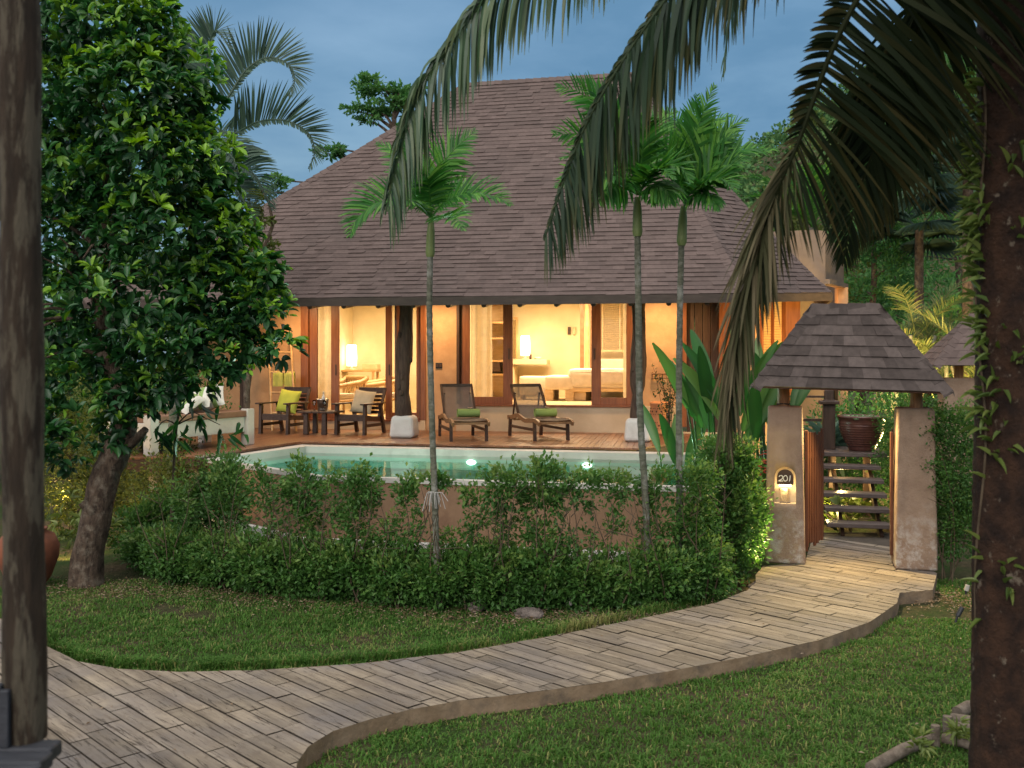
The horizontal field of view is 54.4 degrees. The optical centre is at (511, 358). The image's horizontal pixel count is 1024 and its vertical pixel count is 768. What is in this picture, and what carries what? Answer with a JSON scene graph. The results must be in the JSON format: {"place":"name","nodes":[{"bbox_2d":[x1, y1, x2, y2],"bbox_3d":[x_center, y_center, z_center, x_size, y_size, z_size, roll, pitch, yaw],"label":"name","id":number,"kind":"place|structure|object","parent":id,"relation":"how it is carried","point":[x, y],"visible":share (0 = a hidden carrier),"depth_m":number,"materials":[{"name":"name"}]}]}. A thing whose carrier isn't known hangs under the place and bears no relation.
{"place":"outdoors","nodes":[
{"label":"outdoors","id":0,"kind":"place"},
{"bbox_2d":[0,532,936,767],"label":"path","id":1,"kind":"structure","parent":0,"point":[273,718],"depth_m":7.02,"materials":[{"name":"brown wood"}]},
{"bbox_2d":[749,303,954,570],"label":"entrance gate","id":2,"kind":"structure","parent":1,"relation":"on","point":[869,347],"depth_m":10.68,"materials":[{"name":"paint"}]},
{"bbox_2d":[0,371,971,767],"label":"ground","id":3,"kind":"structure","parent":0,"point":[118,569],"depth_m":7.52,"materials":[{"name":"plant"}]},
{"bbox_2d":[0,526,59,581],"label":"terracotta jar","id":4,"kind":"object","parent":3,"relation":"on","point":[52,546],"visible":0.16,"depth_m":10.19,"materials":[{"name":"ceramic"}]},
{"bbox_2d":[0,740,61,767],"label":"bench rail","id":5,"kind":"object","parent":3,"relation":"on","point":[43,754],"visible":0.86,"depth_m":2.90,"materials":[{"name":"stone"}]},
{"bbox_2d":[0,0,47,747],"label":"weathered post","id":6,"kind":"object","parent":5,"relation":"on","point":[24,691],"visible":1,"depth_m":2.95,"materials":[{"name":"brown wood"}]},
{"bbox_2d":[41,52,102,410],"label":"garden tree","id":7,"kind":"object","parent":3,"relation":"on","point":[56,297],"visible":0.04,"depth_m":19.11,"materials":[{"name":"green plant"}]},
{"bbox_2d":[44,374,118,536],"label":"hedge shrub","id":8,"kind":"object","parent":3,"relation":"on","point":[57,468],"visible":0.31,"depth_m":13.22,"materials":[{"name":"green plant"}]},
{"bbox_2d":[47,489,126,555],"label":"young shrub","id":9,"kind":"object","parent":3,"relation":"on","point":[75,520],"visible":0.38,"depth_m":11.07,"materials":[{"name":"green plant"}]},
{"bbox_2d":[55,409,152,539],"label":"hedge shrub","id":10,"kind":"object","parent":3,"relation":"on","point":[119,498],"visible":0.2,"depth_m":12.98,"materials":[{"name":"green plant"}]},
{"bbox_2d":[40,0,177,471],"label":"garden tree","id":11,"kind":"object","parent":3,"relation":"on","point":[134,162],"visible":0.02,"depth_m":19.92,"materials":[{"name":"green plant"}]},
{"bbox_2d":[107,489,174,563],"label":"hedge shrub","id":12,"kind":"object","parent":3,"relation":"on","point":[131,517],"visible":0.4,"depth_m":11.47,"materials":[{"name":"green plant"}]},
{"bbox_2d":[117,519,183,576],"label":"hedge shrub","id":13,"kind":"object","parent":3,"relation":"on","point":[132,540],"visible":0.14,"depth_m":10.78,"materials":[{"name":"green plant"}]},
{"bbox_2d":[114,519,191,573],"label":"hedge shrub","id":14,"kind":"object","parent":3,"relation":"on","point":[124,542],"visible":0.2,"depth_m":10.97,"materials":[{"name":"green plant"}]},
{"bbox_2d":[122,431,207,519],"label":"hedge shrub","id":15,"kind":"object","parent":3,"relation":"on","point":[167,473],"visible":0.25,"depth_m":12.84,"materials":[{"name":"green plant"}]},
{"bbox_2d":[40,0,308,589],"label":"leaning tree","id":16,"kind":"object","parent":3,"relation":"on","point":[117,137],"visible":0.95,"depth_m":10.01,"materials":[{"name":"green plant"}]},
{"bbox_2d":[131,474,217,535],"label":"hedge shrub","id":17,"kind":"object","parent":3,"relation":"on","point":[162,492],"visible":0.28,"depth_m":11.68,"materials":[{"name":"green plant"}]},
{"bbox_2d":[130,452,219,585],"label":"hedge shrub","id":18,"kind":"object","parent":3,"relation":"on","point":[157,563],"visible":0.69,"depth_m":10.37,"materials":[{"name":"green plant"}]},
{"bbox_2d":[138,400,248,527],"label":"weeping sapling","id":19,"kind":"object","parent":3,"relation":"on","point":[165,440],"visible":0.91,"depth_m":10.80,"materials":[{"name":"green plant"}]},
{"bbox_2d":[173,443,264,589],"bbox_3d":[-2.983,1.696,10.325,0.980,1.626,0.878,0,0,19],"label":"hedge shrub","id":20,"kind":"object","parent":3,"relation":"on","point":[210,570],"visible":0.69,"depth_m":10.30,"materials":[{"name":"green plant"}]},
{"bbox_2d":[179,445,263,539],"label":"hedge shrub","id":21,"kind":"object","parent":3,"relation":"on","point":[240,522],"visible":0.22,"depth_m":11.89,"materials":[{"name":"green plant"}]},
{"bbox_2d":[144,4,333,523],"bbox_3d":[-3.707,-1.254,13.222,3.208,7.221,1.258,0,0,37],"label":"arching palm","id":22,"kind":"object","parent":3,"relation":"on","point":[207,30],"visible":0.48,"depth_m":12.83,"materials":[{"name":"green plant"}]},
{"bbox_2d":[213,141,287,408],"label":"garden tree","id":23,"kind":"object","parent":3,"relation":"on","point":[271,221],"visible":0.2,"depth_m":16.47,"materials":[{"name":"green plant"}]},
{"bbox_2d":[211,459,291,596],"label":"hedge shrub","id":24,"kind":"object","parent":3,"relation":"on","point":[254,553],"visible":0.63,"depth_m":9.97,"materials":[{"name":"green plant"}]},
{"bbox_2d":[251,447,328,601],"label":"hedge shrub","id":25,"kind":"object","parent":3,"relation":"on","point":[294,541],"visible":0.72,"depth_m":9.83,"materials":[{"name":"green plant"}]},
{"bbox_2d":[287,463,365,601],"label":"hedge shrub","id":26,"kind":"object","parent":3,"relation":"on","point":[321,545],"visible":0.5,"depth_m":9.68,"materials":[{"name":"green plant"}]},
{"bbox_2d":[257,70,427,200],"bbox_3d":[-4.701,-2.689,27.022,4.970,10.078,1.625,0,0,0],"label":"layered tree","id":27,"kind":"object","parent":3,"relation":"on","point":[396,99],"visible":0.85,"depth_m":26.88,"materials":[{"name":"green plant"}]},
{"bbox_2d":[310,452,402,603],"bbox_3d":[-1.512,1.696,9.689,1.009,1.548,0.857,0,0,0],"label":"hedge shrub","id":28,"kind":"object","parent":3,"relation":"on","point":[354,554],"visible":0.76,"depth_m":9.63,"materials":[{"name":"green plant"}]},
{"bbox_2d":[351,462,432,609],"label":"hedge shrub","id":29,"kind":"object","parent":3,"relation":"on","point":[388,592],"visible":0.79,"depth_m":9.49,"materials":[{"name":"green plant"}]},
{"bbox_2d":[126,428,700,494],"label":"timber deck","id":30,"kind":"structure","parent":3,"relation":"on","point":[267,438],"depth_m":17.13,"materials":[{"name":"brown wood"}]},
{"bbox_2d":[103,408,253,455],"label":"low wall","id":31,"kind":"structure","parent":30,"relation":"on","point":[228,420],"depth_m":15.73,"materials":[{"name":"white paint"}]},
{"bbox_2d":[268,345,296,430],"bbox_3d":[-4.602,0.455,19.877,0.458,1.963,0.828,0,0,-24],"label":"towel ladder","id":32,"kind":"object","parent":30,"relation":"on","point":[270,386],"visible":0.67,"depth_m":19.85,"materials":[{"name":"brown wood"}]},
{"bbox_2d":[255,387,310,433],"bbox_3d":[-4.381,1.002,19.209,0.713,0.874,0.955,0,0,20],"label":"armchair","id":33,"kind":"object","parent":30,"relation":"on","point":[279,416],"visible":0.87,"depth_m":19.02,"materials":[{"name":"brown wood"}]},
{"bbox_2d":[275,389,301,413],"bbox_3d":[-4.340,0.830,19.324,0.503,0.478,0.233,0,0,20],"label":"cushion","id":34,"kind":"object","parent":33,"relation":"on","point":[287,396],"visible":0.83,"depth_m":19.26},
{"bbox_2d":[297,410,344,434],"bbox_3d":[-3.618,1.210,18.861,0.742,0.440,0.520,0,0,14],"label":"side table","id":35,"kind":"object","parent":30,"relation":"on","point":[315,422],"visible":0.94,"depth_m":18.70,"materials":[{"name":"brown wood"}]},
{"bbox_2d":[331,387,386,434],"bbox_3d":[-2.881,1.002,18.951,0.713,0.874,0.955,0,0,22],"label":"armchair","id":36,"kind":"object","parent":30,"relation":"on","point":[354,417],"visible":0.93,"depth_m":18.91,"materials":[{"name":"brown wood"}]},
{"bbox_2d":[350,389,375,413],"bbox_3d":[-2.853,0.830,19.072,0.503,0.478,0.233,0,0,22],"label":"cushion","id":37,"kind":"object","parent":36,"relation":"on","point":[361,397],"visible":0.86,"depth_m":19.01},
{"bbox_2d":[438,384,489,441],"bbox_3d":[-0.872,0.952,17.740,0.670,0.963,1.597,0,0,-13],"label":"sun lounger","id":38,"kind":"object","parent":30,"relation":"on","point":[454,397],"visible":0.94,"depth_m":18.19,"materials":[{"name":"brown wood"}]},
{"bbox_2d":[507,384,573,440],"bbox_3d":[0.494,0.952,17.847,0.670,0.963,1.597,0,0,-20],"label":"sun lounger","id":39,"kind":"object","parent":30,"relation":"on","point":[528,399],"visible":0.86,"depth_m":18.25,"materials":[{"name":"brown wood"}]},
{"bbox_2d":[650,401,667,434],"bbox_3d":[2.754,1.120,18.661,0.344,0.620,0.344,0,0,0],"label":"terracotta plant pot","id":40,"kind":"object","parent":30,"relation":"on","point":[655,411],"visible":0.5,"depth_m":18.52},
{"bbox_2d":[652,361,683,426],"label":"twiggy plant","id":41,"kind":"object","parent":40,"relation":"in","point":[668,406],"visible":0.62,"depth_m":18.13,"materials":[{"name":"brown plant"}]},
{"bbox_2d":[338,123,512,607],"bbox_3d":[-0.838,0.053,9.252,1.544,4.598,1.520,0,0,-15],"label":"slim palm","id":42,"kind":"object","parent":3,"relation":"on","point":[432,194],"visible":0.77,"depth_m":9.22,"materials":[{"name":"green plant"}]},
{"bbox_2d":[392,469,478,612],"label":"hedge shrub","id":43,"kind":"object","parent":3,"relation":"on","point":[431,588],"visible":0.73,"depth_m":9.31,"materials":[{"name":"green plant"}]},
{"bbox_2d":[82,72,832,458],"bbox_3d":[-0.234,-1.876,21.608,13.788,8.451,9.703,0,0,10],"label":"villa","id":44,"kind":"object","parent":3,"relation":"on","point":[366,282],"visible":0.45,"depth_m":19.05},
{"bbox_2d":[318,306,330,409],"bbox_3d":[-3.885,-0.055,20.533,0.393,2.530,0.070,0,0,10],"label":"curtain","id":45,"kind":"object","parent":44,"relation":"hanging from","point":[324,348],"visible":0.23,"depth_m":20.53,"materials":[{"name":"fabric"}]},
{"bbox_2d":[309,306,339,418],"bbox_3d":[-3.819,-0.035,20.270,0.632,2.530,0.073,0,0,10],"label":"sliding door","id":46,"kind":"structure","parent":44,"relation":"in","point":[335,310],"depth_m":20.24,"materials":[{"name":"brown wood"}]},
{"bbox_2d":[340,375,368,413],"bbox_3d":[-3.721,0.806,21.749,0.860,0.848,0.916,0,0,45],"label":"bamboo chair","id":47,"kind":"object","parent":44,"relation":"on","point":[348,396],"visible":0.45,"depth_m":21.69,"materials":[{"name":"wood"}]},
{"bbox_2d":[385,306,399,418],"bbox_3d":[-2.369,-0.035,20.018,0.361,2.530,0.073,0,0,9],"label":"sliding door","id":48,"kind":"structure","parent":44,"relation":"in","point":[388,310],"depth_m":20.02,"materials":[{"name":"brown wood"}]},
{"bbox_2d":[395,306,419,419],"bbox_3d":[-2.076,-0.035,20.048,0.582,2.530,0.055,0,0,10],"label":"sliding door","id":49,"kind":"structure","parent":44,"relation":"in","point":[417,413],"depth_m":19.99,"materials":[{"name":"brown wood"}]},
{"bbox_2d":[471,305,491,396],"bbox_3d":[-0.614,-0.215,19.986,0.444,2.210,0.070,0,0,10],"label":"curtain","id":50,"kind":"object","parent":44,"relation":"hanging from","point":[481,349],"visible":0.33,"depth_m":19.98,"materials":[{"name":"fabric"}]},
{"bbox_2d":[460,305,512,404],"bbox_3d":[-0.504,-0.195,19.685,1.050,2.210,0.073,0,0,10],"label":"sliding door","id":51,"kind":"structure","parent":44,"relation":"in","point":[507,398],"depth_m":19.62,"materials":[{"name":"brown wood"}]},
{"bbox_2d":[492,305,502,396],"bbox_3d":[-0.399,-0.190,22.181,0.690,2.200,0.450,0,0,10],"label":"shelf cabinet","id":52,"kind":"object","parent":44,"relation":"on","point":[497,345],"visible":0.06,"depth_m":22.35,"materials":[{"name":"brown wood"}]},
{"bbox_2d":[513,359,549,383],"bbox_3d":[0.222,0.467,23.344,1.275,0.886,0.600,0,0,10],"label":"desk","id":53,"kind":"object","parent":44,"relation":"on","point":[516,362],"visible":0.27,"depth_m":23.04,"materials":[{"name":"beige paint"}]},
{"bbox_2d":[545,375,573,400],"bbox_3d":[1.100,0.640,21.828,0.620,0.540,1.200,0,0,10],"label":"bed bench","id":54,"kind":"object","parent":44,"relation":"on","point":[554,384],"visible":0.82,"depth_m":21.26,"materials":[{"name":"fabric"}]},
{"bbox_2d":[580,304,590,396],"bbox_3d":[1.689,-0.225,22.455,0.305,2.210,0.070,0,0,10],"label":"curtain","id":55,"kind":"object","parent":44,"relation":"on","point":[582,335],"visible":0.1,"depth_m":22.44,"materials":[{"name":"beige fabric"}]},
{"bbox_2d":[568,368,622,400],"bbox_3d":[2.177,0.563,21.848,1.766,0.694,1.614,0,0,9],"label":"bed","id":56,"kind":"object","parent":44,"relation":"on","point":[611,379],"visible":0.45,"depth_m":21.14,"materials":[{"name":"fabric"}]},
{"bbox_2d":[601,304,622,351],"bbox_3d":[2.317,-0.775,23.234,0.740,1.250,0.044,0,0,9],"label":"window blind","id":57,"kind":"object","parent":44,"relation":"hanging from","point":[610,330],"depth_m":23.24,"materials":[{"name":"fabric"}]},
{"bbox_2d":[601,359,622,397],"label":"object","id":58,"kind":"object","parent":44,"relation":"on","point":[611,363],"visible":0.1,"depth_m":22.95,"materials":[{"name":"fabric"}]},
{"bbox_2d":[591,304,632,404],"bbox_3d":[1.968,-0.195,19.271,0.859,2.210,0.073,0,0,10],"label":"sliding door","id":59,"kind":"structure","parent":44,"relation":"in","point":[596,399],"depth_m":19.30,"materials":[{"name":"brown wood"}]},
{"bbox_2d":[687,303,717,431],"bbox_3d":[3.653,0.015,19.089,0.592,2.830,0.050,0,0,9],"label":"door","id":60,"kind":"structure","parent":44,"relation":"in","point":[690,306],"depth_m":19.06,"materials":[{"name":"brown wood"}]},
{"bbox_2d":[760,301,799,394],"bbox_3d":[5.190,-0.006,19.343,1.347,2.813,0.106,0,0,-43],"label":"window","id":61,"kind":"structure","parent":44,"relation":"in","point":[790,311],"depth_m":19.42,"materials":[{"name":"yellow wood"}]},
{"bbox_2d":[202,444,716,561],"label":"swimming pool","id":62,"kind":"structure","parent":3,"relation":"on","point":[451,514],"depth_m":12.35,"materials":[{"name":"stone"}]},
{"bbox_2d":[243,453,693,484],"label":"water","id":63,"kind":"structure","parent":62,"relation":"in","point":[341,460],"depth_m":15.16,"materials":[{"name":"liquid"}]},
{"bbox_2d":[433,467,522,610],"bbox_3d":[-0.341,1.747,9.451,0.923,1.413,0.911,0,0,0],"label":"hedge shrub","id":64,"kind":"object","parent":3,"relation":"on","point":[465,549],"visible":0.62,"depth_m":9.35,"materials":[{"name":"green plant"}]},
{"bbox_2d":[459,453,552,615],"bbox_3d":[-0.062,1.706,9.433,0.925,1.603,0.863,0,0,0],"label":"hedge shrub","id":65,"kind":"object","parent":3,"relation":"on","point":[509,593],"visible":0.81,"depth_m":9.32,"materials":[{"name":"green plant"}]},
{"bbox_2d":[46,572,971,762],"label":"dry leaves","id":66,"kind":"object","parent":3,"relation":"on","point":[447,619],"visible":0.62,"depth_m":9.42,"materials":[{"name":"brown plant"}]},
{"bbox_2d":[514,607,543,618],"bbox_3d":[0.151,2.330,9.073,0.280,0.131,0.196,0,0,0],"label":"rock","id":67,"kind":"object","parent":3,"relation":"on","point":[529,612],"visible":0.9,"depth_m":9.02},
{"bbox_2d":[495,449,586,614],"bbox_3d":[0.283,1.660,9.416,0.968,1.593,0.888,0,0,0],"label":"hedge shrub","id":68,"kind":"object","parent":3,"relation":"on","point":[542,474],"visible":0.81,"depth_m":9.38,"materials":[{"name":"green plant"}]},
{"bbox_2d":[533,456,625,614],"bbox_3d":[0.657,1.746,9.481,0.966,1.626,0.841,0,0,0],"label":"hedge shrub","id":69,"kind":"object","parent":3,"relation":"on","point":[583,597],"visible":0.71,"depth_m":9.34,"materials":[{"name":"green plant"}]},
{"bbox_2d":[579,461,662,613],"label":"hedge shrub","id":70,"kind":"object","parent":3,"relation":"on","point":[627,574],"visible":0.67,"depth_m":9.38,"materials":[{"name":"green plant"}]},
{"bbox_2d":[551,71,696,598],"bbox_3d":[1.033,-0.186,9.553,1.352,5.081,1.545,0,0,0],"label":"slim palm","id":71,"kind":"object","parent":3,"relation":"on","point":[645,170],"visible":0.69,"depth_m":9.39,"materials":[{"name":"green plant"}]},
{"bbox_2d":[612,452,710,610],"bbox_3d":[1.403,1.671,9.589,1.020,1.571,0.834,0,0,0],"label":"hedge shrub","id":72,"kind":"object","parent":3,"relation":"on","point":[657,562],"visible":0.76,"depth_m":9.47,"materials":[{"name":"green plant"}]},
{"bbox_2d":[643,404,707,484],"bbox_3d":[2.373,1.491,14.684,0.552,1.724,1.271,0,0,-34],"label":"heliconia","id":73,"kind":"object","parent":3,"relation":"on","point":[668,434],"visible":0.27,"depth_m":14.68,"materials":[{"name":"green plant"}]},
{"bbox_2d":[380,0,1023,767],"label":"coconut palm","id":74,"kind":"object","parent":3,"relation":"on","point":[896,114],"visible":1,"depth_m":4.99,"materials":[{"name":"green plant"}]},
{"bbox_2d":[950,67,1023,632],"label":"climbing fern","id":75,"kind":"object","parent":74,"relation":"attached to","point":[969,225],"visible":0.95,"depth_m":4.94,"materials":[{"name":"green plant"}]},
{"bbox_2d":[661,455,744,603],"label":"hedge shrub","id":76,"kind":"object","parent":3,"relation":"on","point":[718,562],"visible":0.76,"depth_m":9.67,"materials":[{"name":"green plant"}]},
{"bbox_2d":[643,82,777,597],"bbox_3d":[1.954,-0.155,9.745,1.309,5.020,1.478,0,0,14],"label":"slim palm","id":77,"kind":"object","parent":3,"relation":"on","point":[710,146],"visible":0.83,"depth_m":9.61,"materials":[{"name":"green plant"}]},
{"bbox_2d":[652,329,782,458],"bbox_3d":[2.679,0.980,13.122,1.749,2.749,1.003,0,0,0],"label":"heliconia","id":78,"kind":"object","parent":3,"relation":"on","point":[699,411],"visible":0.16,"depth_m":13.11,"materials":[{"name":"green plant"}]},
{"bbox_2d":[673,331,778,532],"bbox_3d":[3.000,0.964,12.994,1.283,2.781,1.258,0,0,-40],"label":"heliconia","id":79,"kind":"object","parent":3,"relation":"on","point":[758,412],"visible":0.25,"depth_m":12.91,"materials":[{"name":"green plant"}]},
{"bbox_2d":[683,432,777,585],"bbox_3d":[2.338,1.605,10.615,1.046,1.754,1.055,0,0,35],"label":"hedge shrub","id":80,"kind":"object","parent":3,"relation":"on","point":[746,512],"visible":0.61,"depth_m":10.36,"materials":[{"name":"green plant"}]},
{"bbox_2d":[723,353,810,502],"bbox_3d":[3.568,1.062,13.329,1.538,2.584,0.991,0,0,18],"label":"heliconia","id":81,"kind":"object","parent":3,"relation":"on","point":[798,397],"visible":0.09,"depth_m":13.41,"materials":[{"name":"green plant"}]},
{"bbox_2d":[702,230,847,470],"bbox_3d":[5.971,-0.165,22.524,2.893,5.030,3.952,0,0,0],"label":"plaster annex","id":82,"kind":"object","parent":3,"relation":"on","point":[824,271],"visible":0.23,"depth_m":20.81,"materials":[{"name":"paint"}]},
{"bbox_2d":[740,163,830,229],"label":"green palm","id":83,"kind":"object","parent":3,"relation":"on","point":[817,179],"visible":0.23,"depth_m":23.62,"materials":[{"name":"green plant"}]},
{"bbox_2d":[803,414,847,497],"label":"agave","id":84,"kind":"object","parent":3,"relation":"on","point":[839,441],"visible":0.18,"depth_m":15.00,"materials":[{"name":"green plant"}]},
{"bbox_2d":[753,165,898,311],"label":"garden tree","id":85,"kind":"object","parent":3,"relation":"on","point":[795,221],"visible":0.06,"depth_m":35.66,"materials":[{"name":"green plant"}]},
{"bbox_2d":[804,487,889,531],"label":"leafy plant","id":86,"kind":"object","parent":3,"relation":"on","point":[836,499],"visible":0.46,"depth_m":13.37,"materials":[{"name":"green plant"}]},
{"bbox_2d":[803,391,909,506],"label":"hedge shrub","id":87,"kind":"object","parent":3,"relation":"on","point":[841,408],"visible":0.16,"depth_m":15.49,"materials":[{"name":"green plant"}]},
{"bbox_2d":[824,446,889,537],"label":"timber stairs","id":88,"kind":"structure","parent":3,"relation":"on","point":[867,480],"depth_m":13.33,"materials":[{"name":"brown wood"}]},
{"bbox_2d":[762,390,839,474],"bbox_3d":[4.212,1.140,14.594,1.105,1.360,0.280,0,0,13],"label":"landing railing","id":89,"kind":"object","parent":88,"relation":"on","point":[828,402],"visible":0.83,"depth_m":14.42,"materials":[{"name":"brown wood"}]},
{"bbox_2d":[837,414,885,451],"bbox_3d":[5.009,1.067,14.256,0.676,0.505,0.676,0,0,0],"label":"glazed pot","id":90,"kind":"object","parent":88,"relation":"on","point":[859,434],"visible":0.84,"depth_m":14.04,"materials":[{"name":"brown ceramic"}]},
{"bbox_2d":[844,160,941,413],"bbox_3d":[8.713,-1.259,24.064,3.186,7.490,3.565,0,0,0],"label":"garden tree","id":91,"kind":"object","parent":3,"relation":"on","point":[875,256],"visible":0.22,"depth_m":23.80,"materials":[{"name":"green plant"}]},
{"bbox_2d":[865,734,933,767],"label":"edging log","id":92,"kind":"object","parent":3,"relation":"on","point":[892,755],"visible":0.67,"depth_m":5.77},
{"bbox_2d":[865,392,941,497],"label":"hedge shrub","id":93,"kind":"object","parent":3,"relation":"on","point":[886,423],"visible":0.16,"depth_m":13.67,"materials":[{"name":"green plant"}]},
{"bbox_2d":[852,212,956,333],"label":"garden tree","id":94,"kind":"object","parent":3,"relation":"on","point":[926,264],"visible":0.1,"depth_m":32.82,"materials":[{"name":"green plant"}]},
{"bbox_2d":[849,27,976,326],"bbox_3d":[13.278,-4.091,29.593,6.894,13.113,5.656,0,0,0],"label":"garden tree","id":95,"kind":"object","parent":3,"relation":"on","point":[958,270],"visible":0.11,"depth_m":29.28,"materials":[{"name":"green plant"}]},
{"bbox_2d":[855,292,974,446],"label":"garden tree","id":96,"kind":"object","parent":3,"relation":"on","point":[953,307],"visible":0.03,"depth_m":20.64,"materials":[{"name":"green plant"}]},
{"bbox_2d":[857,181,975,335],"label":"fan palm","id":97,"kind":"object","parent":3,"relation":"on","point":[918,246],"visible":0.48,"depth_m":21.94,"materials":[{"name":"green plant"}]},
{"bbox_2d":[905,723,938,762],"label":"seedling","id":98,"kind":"object","parent":3,"relation":"on","point":[921,743],"visible":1,"depth_m":5.78,"materials":[{"name":"green plant"}]},
{"bbox_2d":[882,280,974,416],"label":"areca palm","id":99,"kind":"object","parent":3,"relation":"on","point":[919,320],"visible":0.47,"depth_m":17.79,"materials":[{"name":"green plant"}]},
{"bbox_2d":[893,307,974,397],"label":"areca palm","id":100,"kind":"object","parent":3,"relation":"on","point":[944,371],"visible":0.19,"depth_m":17.09,"materials":[{"name":"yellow plant"}]},
{"bbox_2d":[898,94,976,376],"bbox_3d":[8.460,-1.333,19.112,2.499,7.366,2.755,0,0,39],"label":"fan palm","id":101,"kind":"object","parent":3,"relation":"on","point":[947,177],"visible":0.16,"depth_m":18.92,"materials":[{"name":"green plant"}]},
{"bbox_2d":[919,396,973,583],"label":"hedge shrub","id":102,"kind":"object","parent":3,"relation":"on","point":[957,510],"visible":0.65,"depth_m":10.49,"materials":[{"name":"green plant"}]},
{"bbox_2d":[924,313,974,502],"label":"neighbour gate","id":103,"kind":"structure","parent":3,"relation":"on","point":[947,350],"depth_m":14.87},
{"bbox_2d":[943,715,969,748],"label":"seedling","id":104,"kind":"object","parent":3,"relation":"on","point":[956,729],"visible":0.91,"depth_m":5.99,"materials":[{"name":"green plant"}]},
{"bbox_2d":[40,0,976,363],"label":"sky","id":105,"kind":"structure","parent":0,"point":[395,39],"materials":[{"name":"blue"}]},
{"bbox_2d":[694,63,975,370],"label":"hill","id":106,"kind":"structure","parent":0,"point":[769,173],"depth_m":144.21,"materials":[{"name":"plant"}]},
{"bbox_2d":[694,47,975,376],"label":"hill forest","id":107,"kind":"object","parent":106,"relation":"on","point":[772,140],"visible":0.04,"depth_m":147.83,"materials":[{"name":"green plant"}]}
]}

